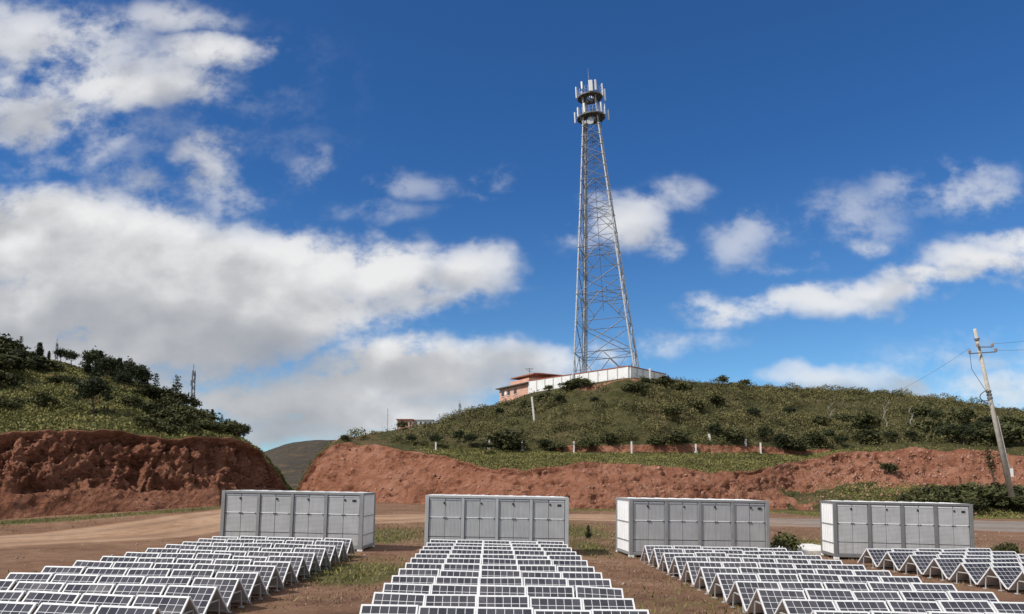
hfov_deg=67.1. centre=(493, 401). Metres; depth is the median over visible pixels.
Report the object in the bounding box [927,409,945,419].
broadleaf tree
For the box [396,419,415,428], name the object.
building
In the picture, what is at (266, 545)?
solar panel
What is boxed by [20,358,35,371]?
broadleaf tree
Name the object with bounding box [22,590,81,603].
solar panel
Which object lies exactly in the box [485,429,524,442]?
shrub
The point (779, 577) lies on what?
solar panel
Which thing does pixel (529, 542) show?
solar panel
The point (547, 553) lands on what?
solar panel
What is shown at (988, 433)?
shrub
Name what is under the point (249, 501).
door
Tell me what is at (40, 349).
pine tree
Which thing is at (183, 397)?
shrub
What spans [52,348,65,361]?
broadleaf tree
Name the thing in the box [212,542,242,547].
solar panel
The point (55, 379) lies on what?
shrub
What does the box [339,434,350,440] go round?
shrub
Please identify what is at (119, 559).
solar panel
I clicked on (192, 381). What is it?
lattice mast
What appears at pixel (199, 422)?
shrub
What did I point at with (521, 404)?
shrub
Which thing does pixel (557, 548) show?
solar panel
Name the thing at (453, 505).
door
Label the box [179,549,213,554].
solar panel
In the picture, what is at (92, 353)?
broadleaf tree
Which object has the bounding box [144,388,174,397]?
shrub
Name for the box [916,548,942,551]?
solar panel
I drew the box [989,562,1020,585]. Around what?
solar panel
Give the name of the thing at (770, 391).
scrub
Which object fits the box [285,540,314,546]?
solar panel
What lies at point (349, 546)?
solar panel
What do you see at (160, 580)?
solar panel
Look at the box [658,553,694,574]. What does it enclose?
solar panel
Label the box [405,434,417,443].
broadleaf tree
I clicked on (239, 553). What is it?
solar panel
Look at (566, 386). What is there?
shrub
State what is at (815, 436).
shrub
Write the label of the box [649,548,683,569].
solar panel
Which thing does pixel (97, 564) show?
solar panel
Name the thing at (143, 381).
pine tree
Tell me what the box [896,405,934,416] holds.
shrub
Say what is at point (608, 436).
shrub
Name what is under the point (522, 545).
solar panel
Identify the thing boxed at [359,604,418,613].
solar panel
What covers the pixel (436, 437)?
broadleaf tree
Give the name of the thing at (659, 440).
shrub
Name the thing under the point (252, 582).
solar panel
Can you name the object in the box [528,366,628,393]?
boundary wall
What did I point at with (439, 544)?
solar panel
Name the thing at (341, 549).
solar panel
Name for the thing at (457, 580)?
solar panel
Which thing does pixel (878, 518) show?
door
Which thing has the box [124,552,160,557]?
solar panel
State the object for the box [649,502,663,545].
door
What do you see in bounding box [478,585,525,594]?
solar panel
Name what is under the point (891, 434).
broadleaf tree
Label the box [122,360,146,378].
broadleaf tree
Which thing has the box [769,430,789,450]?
broadleaf tree
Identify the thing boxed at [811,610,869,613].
solar panel
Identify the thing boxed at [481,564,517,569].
solar panel
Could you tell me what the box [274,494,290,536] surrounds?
door
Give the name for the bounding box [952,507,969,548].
door
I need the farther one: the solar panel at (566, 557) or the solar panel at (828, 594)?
the solar panel at (566, 557)
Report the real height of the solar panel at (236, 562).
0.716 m
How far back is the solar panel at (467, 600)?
15.72 m
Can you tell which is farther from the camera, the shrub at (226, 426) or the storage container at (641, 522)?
the shrub at (226, 426)
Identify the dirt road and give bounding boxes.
[0,508,1023,548]
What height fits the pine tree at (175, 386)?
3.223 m
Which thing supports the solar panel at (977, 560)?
on the ground at (34, 559)
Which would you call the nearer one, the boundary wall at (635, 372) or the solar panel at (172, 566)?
the solar panel at (172, 566)
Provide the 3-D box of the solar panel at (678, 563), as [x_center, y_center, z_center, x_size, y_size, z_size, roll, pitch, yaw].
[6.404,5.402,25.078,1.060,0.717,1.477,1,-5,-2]
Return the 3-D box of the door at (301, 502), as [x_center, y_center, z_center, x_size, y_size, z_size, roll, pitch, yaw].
[-8.179,5.025,32.818,0.645,2.102,0.090,1,-6,4]
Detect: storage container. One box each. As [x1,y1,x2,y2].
[220,490,375,551]
[424,494,568,546]
[616,497,769,557]
[820,500,974,559]
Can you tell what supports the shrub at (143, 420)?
on the hill at (31, 502)
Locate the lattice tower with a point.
(585, 118)
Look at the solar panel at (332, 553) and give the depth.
27.35 m
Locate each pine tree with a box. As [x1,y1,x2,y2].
[34,342,46,357]
[80,354,92,372]
[90,362,101,378]
[92,349,108,375]
[111,358,127,381]
[124,358,133,373]
[138,370,150,389]
[152,373,160,388]
[170,375,182,393]
[188,395,196,407]
[585,525,591,538]
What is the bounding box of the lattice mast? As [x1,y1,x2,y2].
[190,364,195,404]
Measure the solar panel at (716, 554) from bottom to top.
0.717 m
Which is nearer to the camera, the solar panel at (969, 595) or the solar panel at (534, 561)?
the solar panel at (969, 595)
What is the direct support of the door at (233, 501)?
in the storage container at (309, 514)
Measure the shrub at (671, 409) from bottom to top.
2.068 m
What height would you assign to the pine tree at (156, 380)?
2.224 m
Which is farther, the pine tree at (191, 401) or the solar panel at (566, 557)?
the pine tree at (191, 401)
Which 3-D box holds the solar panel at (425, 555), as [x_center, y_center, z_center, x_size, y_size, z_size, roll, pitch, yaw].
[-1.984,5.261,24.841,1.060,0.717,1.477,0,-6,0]
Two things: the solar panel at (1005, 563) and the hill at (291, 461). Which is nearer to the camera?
the solar panel at (1005, 563)
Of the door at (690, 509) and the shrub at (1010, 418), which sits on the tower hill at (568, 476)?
the shrub at (1010, 418)
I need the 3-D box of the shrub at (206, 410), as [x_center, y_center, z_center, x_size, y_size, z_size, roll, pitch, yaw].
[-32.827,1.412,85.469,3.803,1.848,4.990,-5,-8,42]
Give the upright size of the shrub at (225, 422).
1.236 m
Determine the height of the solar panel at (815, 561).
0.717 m
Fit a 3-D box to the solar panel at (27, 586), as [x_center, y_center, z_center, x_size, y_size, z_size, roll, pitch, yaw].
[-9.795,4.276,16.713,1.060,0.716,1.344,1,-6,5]
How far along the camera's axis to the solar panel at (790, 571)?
22.08 m
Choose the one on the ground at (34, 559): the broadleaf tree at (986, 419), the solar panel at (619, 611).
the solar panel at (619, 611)
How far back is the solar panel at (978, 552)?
29.28 m
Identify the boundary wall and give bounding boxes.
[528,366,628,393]
[629,366,665,378]
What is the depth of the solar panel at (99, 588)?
16.55 m
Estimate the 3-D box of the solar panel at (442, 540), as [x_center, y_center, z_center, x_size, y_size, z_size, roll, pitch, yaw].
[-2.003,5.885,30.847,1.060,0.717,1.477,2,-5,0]
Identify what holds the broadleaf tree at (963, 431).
on the tower hill at (568, 476)
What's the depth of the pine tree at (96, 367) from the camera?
76.88 m
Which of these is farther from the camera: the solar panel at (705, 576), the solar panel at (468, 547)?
the solar panel at (468, 547)
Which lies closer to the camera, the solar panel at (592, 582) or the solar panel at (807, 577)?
the solar panel at (592, 582)
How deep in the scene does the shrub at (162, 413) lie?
60.58 m
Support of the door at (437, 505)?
in the storage container at (495, 517)
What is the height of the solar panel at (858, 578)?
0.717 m
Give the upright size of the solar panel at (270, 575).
0.716 m
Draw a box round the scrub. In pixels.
[315,375,1023,454]
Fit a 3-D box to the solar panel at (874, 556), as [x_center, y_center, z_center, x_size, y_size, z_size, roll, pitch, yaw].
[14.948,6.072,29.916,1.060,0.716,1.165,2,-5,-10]
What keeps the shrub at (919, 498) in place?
on the tower hill at (568, 476)
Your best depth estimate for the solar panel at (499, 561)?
23.27 m
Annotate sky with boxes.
[0,0,1023,450]
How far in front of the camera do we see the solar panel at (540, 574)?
20.27 m
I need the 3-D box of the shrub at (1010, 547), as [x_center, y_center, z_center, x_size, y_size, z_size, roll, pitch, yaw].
[23.526,6.839,35.518,1.402,0.804,1.327,-2,-6,17]
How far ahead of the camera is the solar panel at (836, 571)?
22.10 m
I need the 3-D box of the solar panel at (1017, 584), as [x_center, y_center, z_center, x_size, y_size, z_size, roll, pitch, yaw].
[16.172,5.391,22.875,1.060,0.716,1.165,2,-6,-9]
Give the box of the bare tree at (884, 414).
[882,401,888,426]
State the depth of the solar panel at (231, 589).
17.74 m
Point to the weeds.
(119, 392)
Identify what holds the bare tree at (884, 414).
on the tower hill at (568, 476)
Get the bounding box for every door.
[224,493,241,537]
[240,494,256,535]
[259,494,275,537]
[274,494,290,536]
[293,495,309,538]
[308,495,324,537]
[327,495,343,537]
[343,496,359,545]
[429,498,444,541]
[445,498,460,539]
[464,499,479,539]
[480,499,494,539]
[498,499,513,540]
[514,499,528,540]
[532,500,548,540]
[549,500,564,540]
[633,501,648,551]
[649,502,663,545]
[668,502,682,546]
[683,502,697,545]
[701,503,715,546]
[716,503,730,547]
[734,503,749,546]
[749,503,764,547]
[837,504,852,553]
[852,504,867,553]
[871,505,886,548]
[885,505,901,548]
[904,506,919,548]
[918,506,934,547]
[937,506,953,548]
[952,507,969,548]
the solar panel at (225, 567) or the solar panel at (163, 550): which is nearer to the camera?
the solar panel at (225, 567)
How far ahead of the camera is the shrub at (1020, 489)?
90.55 m
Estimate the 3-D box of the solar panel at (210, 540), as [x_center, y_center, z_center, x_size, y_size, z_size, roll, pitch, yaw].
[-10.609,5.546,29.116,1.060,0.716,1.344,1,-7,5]
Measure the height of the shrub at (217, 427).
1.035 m
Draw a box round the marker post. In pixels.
[531,397,534,420]
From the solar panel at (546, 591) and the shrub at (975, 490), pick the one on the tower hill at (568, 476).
the shrub at (975, 490)
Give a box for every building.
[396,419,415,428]
[414,419,434,424]
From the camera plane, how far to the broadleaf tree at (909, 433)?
123.46 m
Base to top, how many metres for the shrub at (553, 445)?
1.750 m
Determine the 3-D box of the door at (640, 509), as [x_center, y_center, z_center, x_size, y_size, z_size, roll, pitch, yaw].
[6.257,5.307,32.732,0.669,2.102,0.085,1,-6,-4]
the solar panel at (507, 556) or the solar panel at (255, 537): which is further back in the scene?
the solar panel at (255, 537)
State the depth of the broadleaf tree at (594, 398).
134.01 m
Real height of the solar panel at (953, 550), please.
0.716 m
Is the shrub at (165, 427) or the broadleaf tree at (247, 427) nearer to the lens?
the shrub at (165, 427)
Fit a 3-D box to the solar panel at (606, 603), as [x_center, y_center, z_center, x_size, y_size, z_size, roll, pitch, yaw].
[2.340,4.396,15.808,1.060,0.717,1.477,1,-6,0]
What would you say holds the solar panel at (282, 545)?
on the ground at (34, 559)
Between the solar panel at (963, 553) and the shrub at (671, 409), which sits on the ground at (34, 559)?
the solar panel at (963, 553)
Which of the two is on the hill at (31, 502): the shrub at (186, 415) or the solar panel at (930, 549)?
the shrub at (186, 415)
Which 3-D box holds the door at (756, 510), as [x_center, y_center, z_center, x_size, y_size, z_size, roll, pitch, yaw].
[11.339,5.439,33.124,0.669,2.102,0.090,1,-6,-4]
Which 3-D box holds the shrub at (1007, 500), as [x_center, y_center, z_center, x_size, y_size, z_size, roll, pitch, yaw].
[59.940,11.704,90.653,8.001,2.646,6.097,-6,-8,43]
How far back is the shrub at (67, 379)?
69.38 m
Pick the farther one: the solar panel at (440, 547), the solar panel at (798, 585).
the solar panel at (440, 547)
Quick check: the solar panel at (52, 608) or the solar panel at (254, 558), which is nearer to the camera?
the solar panel at (52, 608)
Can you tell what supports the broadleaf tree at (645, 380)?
on the tower hill at (568, 476)
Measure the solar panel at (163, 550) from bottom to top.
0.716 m
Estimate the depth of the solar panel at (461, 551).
26.29 m
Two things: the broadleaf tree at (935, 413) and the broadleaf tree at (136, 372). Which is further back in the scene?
the broadleaf tree at (935, 413)
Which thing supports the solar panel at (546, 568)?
on the ground at (34, 559)
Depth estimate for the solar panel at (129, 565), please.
20.76 m
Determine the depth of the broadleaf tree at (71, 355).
86.63 m
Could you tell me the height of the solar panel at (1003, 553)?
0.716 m
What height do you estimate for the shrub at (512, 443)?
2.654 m
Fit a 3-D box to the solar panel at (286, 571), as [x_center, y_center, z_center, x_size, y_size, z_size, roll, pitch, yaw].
[-6.283,4.906,21.902,1.060,0.717,1.344,0,-6,4]
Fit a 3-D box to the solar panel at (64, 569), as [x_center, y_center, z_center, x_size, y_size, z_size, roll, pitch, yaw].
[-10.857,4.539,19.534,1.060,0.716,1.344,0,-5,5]
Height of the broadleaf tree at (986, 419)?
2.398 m
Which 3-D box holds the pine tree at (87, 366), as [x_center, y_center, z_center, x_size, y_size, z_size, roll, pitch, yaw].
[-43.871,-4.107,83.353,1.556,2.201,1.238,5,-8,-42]
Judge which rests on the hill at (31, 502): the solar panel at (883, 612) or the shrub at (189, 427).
the shrub at (189, 427)
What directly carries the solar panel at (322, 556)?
on the ground at (34, 559)
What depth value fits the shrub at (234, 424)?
66.44 m
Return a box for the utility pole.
[968,329,1014,496]
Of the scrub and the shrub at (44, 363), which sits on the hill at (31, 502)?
the shrub at (44, 363)
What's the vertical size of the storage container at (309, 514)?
2.499 m
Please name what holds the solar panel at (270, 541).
on the ground at (34, 559)
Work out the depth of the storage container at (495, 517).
32.62 m
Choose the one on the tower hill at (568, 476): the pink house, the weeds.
the pink house
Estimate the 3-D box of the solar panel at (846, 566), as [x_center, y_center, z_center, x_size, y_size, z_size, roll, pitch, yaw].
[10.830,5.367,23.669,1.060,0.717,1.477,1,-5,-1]
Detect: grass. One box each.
[0,349,1023,517]
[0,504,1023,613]
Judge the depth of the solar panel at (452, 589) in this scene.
17.24 m
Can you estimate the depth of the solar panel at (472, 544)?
29.32 m
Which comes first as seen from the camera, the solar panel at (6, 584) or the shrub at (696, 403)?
the solar panel at (6, 584)
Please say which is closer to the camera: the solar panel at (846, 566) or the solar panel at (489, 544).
the solar panel at (846, 566)
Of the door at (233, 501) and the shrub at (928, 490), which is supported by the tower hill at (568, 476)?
the shrub at (928, 490)
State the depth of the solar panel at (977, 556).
27.93 m
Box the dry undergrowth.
[294,374,1023,489]
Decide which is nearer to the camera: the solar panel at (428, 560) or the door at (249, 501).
the solar panel at (428, 560)
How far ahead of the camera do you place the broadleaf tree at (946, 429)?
121.38 m
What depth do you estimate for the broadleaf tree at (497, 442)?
120.45 m
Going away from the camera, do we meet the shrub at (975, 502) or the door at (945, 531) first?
the door at (945, 531)
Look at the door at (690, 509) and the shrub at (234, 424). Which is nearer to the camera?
the door at (690, 509)
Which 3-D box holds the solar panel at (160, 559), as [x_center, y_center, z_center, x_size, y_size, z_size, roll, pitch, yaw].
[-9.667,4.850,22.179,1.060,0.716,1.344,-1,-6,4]
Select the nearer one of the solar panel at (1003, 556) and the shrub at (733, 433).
the solar panel at (1003, 556)
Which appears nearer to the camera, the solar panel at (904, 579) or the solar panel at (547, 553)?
the solar panel at (904, 579)
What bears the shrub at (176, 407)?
on the hill at (31, 502)
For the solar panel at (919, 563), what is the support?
on the ground at (34, 559)
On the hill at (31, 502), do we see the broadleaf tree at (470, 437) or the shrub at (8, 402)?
the shrub at (8, 402)
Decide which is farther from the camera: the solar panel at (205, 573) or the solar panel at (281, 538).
the solar panel at (281, 538)
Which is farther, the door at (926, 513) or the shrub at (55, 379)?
the shrub at (55, 379)
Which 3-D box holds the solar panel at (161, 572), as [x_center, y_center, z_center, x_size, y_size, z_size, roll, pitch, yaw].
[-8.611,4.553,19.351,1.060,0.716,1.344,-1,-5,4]
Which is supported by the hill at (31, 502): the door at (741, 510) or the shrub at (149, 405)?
the shrub at (149, 405)
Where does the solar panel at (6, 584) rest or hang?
on the ground at (34, 559)
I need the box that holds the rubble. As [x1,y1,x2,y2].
[0,432,284,513]
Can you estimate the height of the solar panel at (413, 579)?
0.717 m
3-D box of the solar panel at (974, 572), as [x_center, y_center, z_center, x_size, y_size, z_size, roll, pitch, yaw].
[15.764,5.636,25.227,1.060,0.716,1.165,2,-6,-11]
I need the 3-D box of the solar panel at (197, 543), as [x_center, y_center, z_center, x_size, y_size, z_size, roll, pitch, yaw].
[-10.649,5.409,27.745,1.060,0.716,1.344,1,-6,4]
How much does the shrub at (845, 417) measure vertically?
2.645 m
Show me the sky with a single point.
(339, 213)
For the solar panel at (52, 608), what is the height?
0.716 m
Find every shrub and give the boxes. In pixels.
[0,333,29,349]
[0,340,38,355]
[0,351,35,371]
[0,368,31,386]
[0,395,28,408]
[11,396,27,403]
[22,391,59,406]
[25,355,72,370]
[44,376,60,382]
[51,373,67,380]
[65,376,82,383]
[115,394,139,403]
[126,398,145,408]
[128,414,174,427]
[137,383,162,393]
[139,400,167,412]
[142,408,175,421]
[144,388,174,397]
[148,386,175,400]
[151,424,180,433]
[154,394,183,407]
[159,414,186,426]
[164,392,202,406]
[166,402,212,416]
[175,410,201,424]
[177,423,202,431]
[185,417,216,428]
[191,413,219,420]
[198,407,220,416]
[202,420,223,429]
[212,421,232,431]
[221,418,232,425]
[224,420,249,430]
[230,427,248,436]
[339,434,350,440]
[396,420,407,428]
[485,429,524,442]
[500,436,527,450]
[518,400,534,408]
[533,392,552,400]
[543,384,553,390]
[545,441,567,449]
[558,379,578,390]
[572,376,594,387]
[573,437,600,450]
[595,432,618,442]
[620,381,647,392]
[642,436,665,446]
[652,374,676,386]
[659,405,682,414]
[663,431,691,443]
[673,382,692,391]
[684,399,707,408]
[706,393,725,404]
[715,375,728,382]
[717,427,748,442]
[740,379,750,384]
[770,531,803,550]
[777,436,809,453]
[799,429,830,444]
[811,415,829,424]
[834,413,857,422]
[848,411,884,428]
[854,428,883,441]
[879,462,899,472]
[893,491,915,501]
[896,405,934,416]
[902,488,930,494]
[904,417,964,432]
[907,493,941,502]
[911,485,973,497]
[933,492,990,509]
[937,483,962,491]
[942,408,980,421]
[953,482,1003,501]
[956,481,981,488]
[967,424,1020,444]
[973,484,1014,506]
[982,491,1023,509]
[986,482,1006,490]
[990,541,1021,553]
[994,421,1023,443]
[997,485,1023,509]
[999,415,1023,425]
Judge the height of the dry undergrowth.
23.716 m
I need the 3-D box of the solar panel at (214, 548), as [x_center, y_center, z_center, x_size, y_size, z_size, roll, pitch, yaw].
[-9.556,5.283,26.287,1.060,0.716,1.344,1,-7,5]
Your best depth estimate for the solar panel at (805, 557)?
26.61 m
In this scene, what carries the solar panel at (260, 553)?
on the ground at (34, 559)
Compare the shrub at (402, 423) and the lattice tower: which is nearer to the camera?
the shrub at (402, 423)
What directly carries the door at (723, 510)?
in the storage container at (641, 522)
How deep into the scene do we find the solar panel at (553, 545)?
29.30 m
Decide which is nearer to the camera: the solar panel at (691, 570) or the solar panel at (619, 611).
the solar panel at (619, 611)
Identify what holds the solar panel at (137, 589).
on the ground at (34, 559)
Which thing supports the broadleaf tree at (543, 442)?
on the tower hill at (568, 476)
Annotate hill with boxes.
[0,352,291,518]
[263,440,334,487]
[296,378,1023,517]
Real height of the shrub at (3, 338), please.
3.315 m
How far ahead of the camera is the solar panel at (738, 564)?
23.55 m
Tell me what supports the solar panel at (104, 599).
on the ground at (34, 559)
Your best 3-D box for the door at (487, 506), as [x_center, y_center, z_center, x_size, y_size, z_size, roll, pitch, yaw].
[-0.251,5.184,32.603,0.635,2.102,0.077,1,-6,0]
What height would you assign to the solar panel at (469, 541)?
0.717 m
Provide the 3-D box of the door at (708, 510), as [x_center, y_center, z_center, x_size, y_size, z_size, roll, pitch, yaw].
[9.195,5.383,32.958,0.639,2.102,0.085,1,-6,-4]
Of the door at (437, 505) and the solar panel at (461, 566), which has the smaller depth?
the solar panel at (461, 566)
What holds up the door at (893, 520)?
in the storage container at (854, 529)
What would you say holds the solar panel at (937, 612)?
on the ground at (34, 559)
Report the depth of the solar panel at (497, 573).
20.24 m
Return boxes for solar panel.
[0,579,17,590]
[0,590,26,601]
[0,601,39,613]
[6,572,54,581]
[12,581,66,592]
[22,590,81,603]
[34,602,98,613]
[41,566,86,573]
[51,574,100,582]
[62,583,116,593]
[73,560,114,567]
[77,593,135,606]
[84,567,128,575]
[96,605,161,613]
[97,575,146,584]
[100,556,138,561]
[112,561,154,568]
[112,584,167,596]
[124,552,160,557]
[126,568,171,576]
[132,594,199,613]
[137,557,176,562]
[144,576,193,585]
[145,548,179,552]
[153,563,194,570]
[159,553,195,558]
[164,585,228,613]
[165,544,197,549]
[170,569,216,578]
[176,558,214,565]
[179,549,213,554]
[182,541,212,545]
[191,577,249,612]
[194,563,235,571]
[195,553,232,559]
[196,545,228,550]
[197,538,226,542]
[212,536,238,538]
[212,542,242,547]
[214,550,247,555]
[214,559,253,565]
[215,571,267,603]
[226,539,255,543]
[228,546,261,551]
[232,556,267,561]
[234,565,283,594]
[239,536,267,539]
[243,543,273,547]
[247,551,281,557]
[253,561,297,588]
[256,540,284,544]
[261,548,293,551]
[267,537,295,541]
[267,556,309,581]
[273,543,304,549]
[281,552,320,576]
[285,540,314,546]
[294,547,330,570]
[296,537,323,541]
[305,545,339,566]
[314,540,347,559]
[324,538,354,557]
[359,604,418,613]
[372,592,425,605]
[382,583,430,593]
[391,575,435,583]
[398,568,439,575]
[405,563,442,570]
[410,558,445,563]
[415,553,447,557]
[418,606,475,613]
[419,549,450,553]
[423,546,452,549]
[424,594,476,606]
[426,542,454,545]
[430,539,456,542]
[430,584,478,594]
[435,576,478,584]
[439,570,479,576]
[443,563,480,570]
[446,558,480,563]
[448,554,481,563]
[451,549,481,559]
[453,545,482,553]
[455,543,482,545]
[457,540,482,542]
[476,607,532,613]
[477,595,528,606]
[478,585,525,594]
[479,577,522,585]
[480,569,520,576]
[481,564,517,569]
[482,554,514,558]
[482,558,516,564]
[483,540,509,543]
[483,543,510,545]
[483,546,511,549]
[483,549,513,553]
[510,541,536,543]
[511,543,538,546]
[512,547,541,549]
[514,550,544,554]
[515,555,548,558]
[516,559,551,564]
[518,565,556,571]
[521,571,561,577]
[523,577,567,585]
[526,585,573,598]
[529,597,582,611]
[533,609,590,613]
[537,541,563,544]
[539,544,567,546]
[542,547,571,550]
[545,551,575,555]
[548,555,581,559]
[552,559,587,566]
[556,566,594,571]
[561,572,602,578]
[567,579,611,588]
[574,585,623,597]
[582,598,634,609]
[591,609,648,613]
[640,545,672,564]
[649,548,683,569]
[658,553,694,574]
[668,556,707,580]
[673,545,701,548]
[681,561,722,586]
[683,549,712,552]
[694,552,726,556]
[694,567,738,594]
[701,547,729,549]
[707,556,741,561]
[708,573,758,602]
[713,549,743,553]
[721,562,758,567]
[726,554,758,557]
[726,581,779,612]
[730,547,758,550]
[738,567,777,573]
[741,557,775,562]
[743,551,772,554]
[747,589,806,613]
[756,574,799,581]
[757,562,793,567]
[758,548,786,551]
[758,554,790,558]
[773,551,803,554]
[774,599,837,613]
[775,558,809,563]
[776,568,815,573]
[778,582,823,589]
[789,555,822,559]
[793,564,829,568]
[797,573,840,582]
[803,588,855,599]
[808,559,842,563]
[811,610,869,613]
[814,568,853,574]
[822,582,869,590]
[828,564,865,569]
[833,600,889,611]
[838,575,880,582]
[852,570,891,575]
[852,591,901,600]
[857,549,892,567]
[866,582,913,590]
[869,610,926,613]
[877,552,918,571]
[878,576,921,582]
[885,600,941,612]
[891,548,917,551]
[898,591,950,600]
[899,555,941,575]
[910,583,956,591]
[912,551,939,554]
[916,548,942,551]
[923,558,969,580]
[926,611,983,613]
[936,554,964,557]
[936,600,995,612]
[940,552,965,554]
[942,549,966,551]
[946,591,999,601]
[948,563,996,585]
[962,558,991,580]
[964,551,991,554]
[964,555,991,558]
[965,548,991,550]
[977,566,1022,590]
[984,612,1018,613]
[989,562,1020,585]
[989,601,1023,613]
[990,551,1016,554]
[990,555,1017,557]
[991,558,1019,561]
[1008,571,1023,594]
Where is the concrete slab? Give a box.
[773,544,820,554]
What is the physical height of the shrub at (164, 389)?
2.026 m
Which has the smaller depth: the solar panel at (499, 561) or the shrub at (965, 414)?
the solar panel at (499, 561)
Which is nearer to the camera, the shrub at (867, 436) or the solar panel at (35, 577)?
the solar panel at (35, 577)
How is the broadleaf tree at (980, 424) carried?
on the tower hill at (568, 476)
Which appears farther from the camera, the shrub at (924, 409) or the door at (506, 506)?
the shrub at (924, 409)
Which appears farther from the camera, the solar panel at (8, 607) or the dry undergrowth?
the dry undergrowth
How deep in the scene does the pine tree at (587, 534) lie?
43.42 m
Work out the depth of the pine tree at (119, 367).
79.42 m
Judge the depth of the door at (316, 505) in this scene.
32.78 m
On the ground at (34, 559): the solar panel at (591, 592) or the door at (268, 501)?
the solar panel at (591, 592)
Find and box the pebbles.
[0,506,1014,606]
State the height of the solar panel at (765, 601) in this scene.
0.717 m
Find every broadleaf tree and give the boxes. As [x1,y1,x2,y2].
[5,347,30,357]
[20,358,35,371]
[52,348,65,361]
[62,349,81,364]
[65,372,120,414]
[78,346,108,366]
[90,354,126,378]
[113,372,134,389]
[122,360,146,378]
[128,365,153,388]
[243,423,252,437]
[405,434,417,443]
[429,433,444,441]
[452,430,464,441]
[462,433,479,445]
[479,439,491,449]
[492,433,504,448]
[494,407,504,416]
[535,438,550,449]
[552,393,566,404]
[590,396,599,402]
[639,377,650,386]
[707,422,724,435]
[744,406,762,415]
[754,426,774,441]
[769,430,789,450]
[781,405,796,414]
[822,428,837,437]
[829,434,849,445]
[881,429,898,442]
[904,429,918,440]
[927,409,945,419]
[932,422,961,442]
[951,421,977,444]
[966,417,991,433]
[977,415,992,423]
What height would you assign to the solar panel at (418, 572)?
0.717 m
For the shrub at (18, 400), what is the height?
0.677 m
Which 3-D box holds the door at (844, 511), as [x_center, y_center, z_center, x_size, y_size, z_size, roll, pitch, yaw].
[15.118,5.478,33.173,0.612,2.102,0.072,0,-6,8]
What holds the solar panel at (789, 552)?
on the ground at (34, 559)
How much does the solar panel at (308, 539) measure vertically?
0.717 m
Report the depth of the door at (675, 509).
32.85 m
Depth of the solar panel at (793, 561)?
25.09 m
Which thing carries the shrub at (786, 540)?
on the ground at (34, 559)
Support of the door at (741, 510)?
in the storage container at (641, 522)
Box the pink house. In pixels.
[495,373,560,400]
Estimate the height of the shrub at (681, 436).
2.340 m
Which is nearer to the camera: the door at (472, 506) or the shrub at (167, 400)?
the door at (472, 506)
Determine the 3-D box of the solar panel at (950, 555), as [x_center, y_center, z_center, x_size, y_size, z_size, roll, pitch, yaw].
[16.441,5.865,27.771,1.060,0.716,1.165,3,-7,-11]
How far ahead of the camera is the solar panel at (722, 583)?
20.52 m
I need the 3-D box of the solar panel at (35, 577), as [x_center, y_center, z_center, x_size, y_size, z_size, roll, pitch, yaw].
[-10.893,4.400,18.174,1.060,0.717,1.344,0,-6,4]
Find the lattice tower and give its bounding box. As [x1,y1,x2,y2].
[572,75,639,378]
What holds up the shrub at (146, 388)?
on the hill at (31, 502)
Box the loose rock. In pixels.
[310,448,1023,515]
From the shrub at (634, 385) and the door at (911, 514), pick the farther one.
the shrub at (634, 385)
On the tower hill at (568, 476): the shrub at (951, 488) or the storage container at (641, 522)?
the shrub at (951, 488)
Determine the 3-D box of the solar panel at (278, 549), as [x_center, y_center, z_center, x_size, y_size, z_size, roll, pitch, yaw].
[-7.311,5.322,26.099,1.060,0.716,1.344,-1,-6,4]
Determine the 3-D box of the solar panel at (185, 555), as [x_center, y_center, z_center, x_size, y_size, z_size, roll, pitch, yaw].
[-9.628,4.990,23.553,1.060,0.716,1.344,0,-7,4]
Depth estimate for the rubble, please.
52.21 m
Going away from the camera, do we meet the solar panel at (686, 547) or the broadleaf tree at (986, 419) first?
the solar panel at (686, 547)
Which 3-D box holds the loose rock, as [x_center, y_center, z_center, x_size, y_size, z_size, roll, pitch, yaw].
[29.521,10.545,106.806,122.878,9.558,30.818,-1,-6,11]
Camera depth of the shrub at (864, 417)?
130.80 m
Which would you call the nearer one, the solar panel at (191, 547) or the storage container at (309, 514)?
the solar panel at (191, 547)
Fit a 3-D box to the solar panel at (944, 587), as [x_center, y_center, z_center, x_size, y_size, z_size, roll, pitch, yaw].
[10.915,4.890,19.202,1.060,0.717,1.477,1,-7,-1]
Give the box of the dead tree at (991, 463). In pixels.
[982,439,997,483]
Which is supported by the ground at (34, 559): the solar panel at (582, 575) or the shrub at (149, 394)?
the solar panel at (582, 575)
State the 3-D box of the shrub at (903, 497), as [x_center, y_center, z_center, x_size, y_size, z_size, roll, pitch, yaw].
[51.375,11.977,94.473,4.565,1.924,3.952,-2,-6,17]
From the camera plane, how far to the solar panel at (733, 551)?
28.07 m
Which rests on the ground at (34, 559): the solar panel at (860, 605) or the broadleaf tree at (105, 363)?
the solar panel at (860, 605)
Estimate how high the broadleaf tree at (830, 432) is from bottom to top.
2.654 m
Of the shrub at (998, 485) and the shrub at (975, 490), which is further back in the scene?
the shrub at (998, 485)
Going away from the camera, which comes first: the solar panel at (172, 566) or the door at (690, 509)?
the solar panel at (172, 566)
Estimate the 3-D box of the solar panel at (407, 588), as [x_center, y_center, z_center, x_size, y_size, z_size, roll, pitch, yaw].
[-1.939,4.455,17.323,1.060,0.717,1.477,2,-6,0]
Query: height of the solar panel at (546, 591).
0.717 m
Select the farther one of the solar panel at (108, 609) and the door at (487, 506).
the door at (487, 506)
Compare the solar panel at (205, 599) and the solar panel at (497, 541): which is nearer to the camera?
the solar panel at (205, 599)
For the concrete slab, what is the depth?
36.10 m
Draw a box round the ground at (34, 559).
[0,488,1023,613]

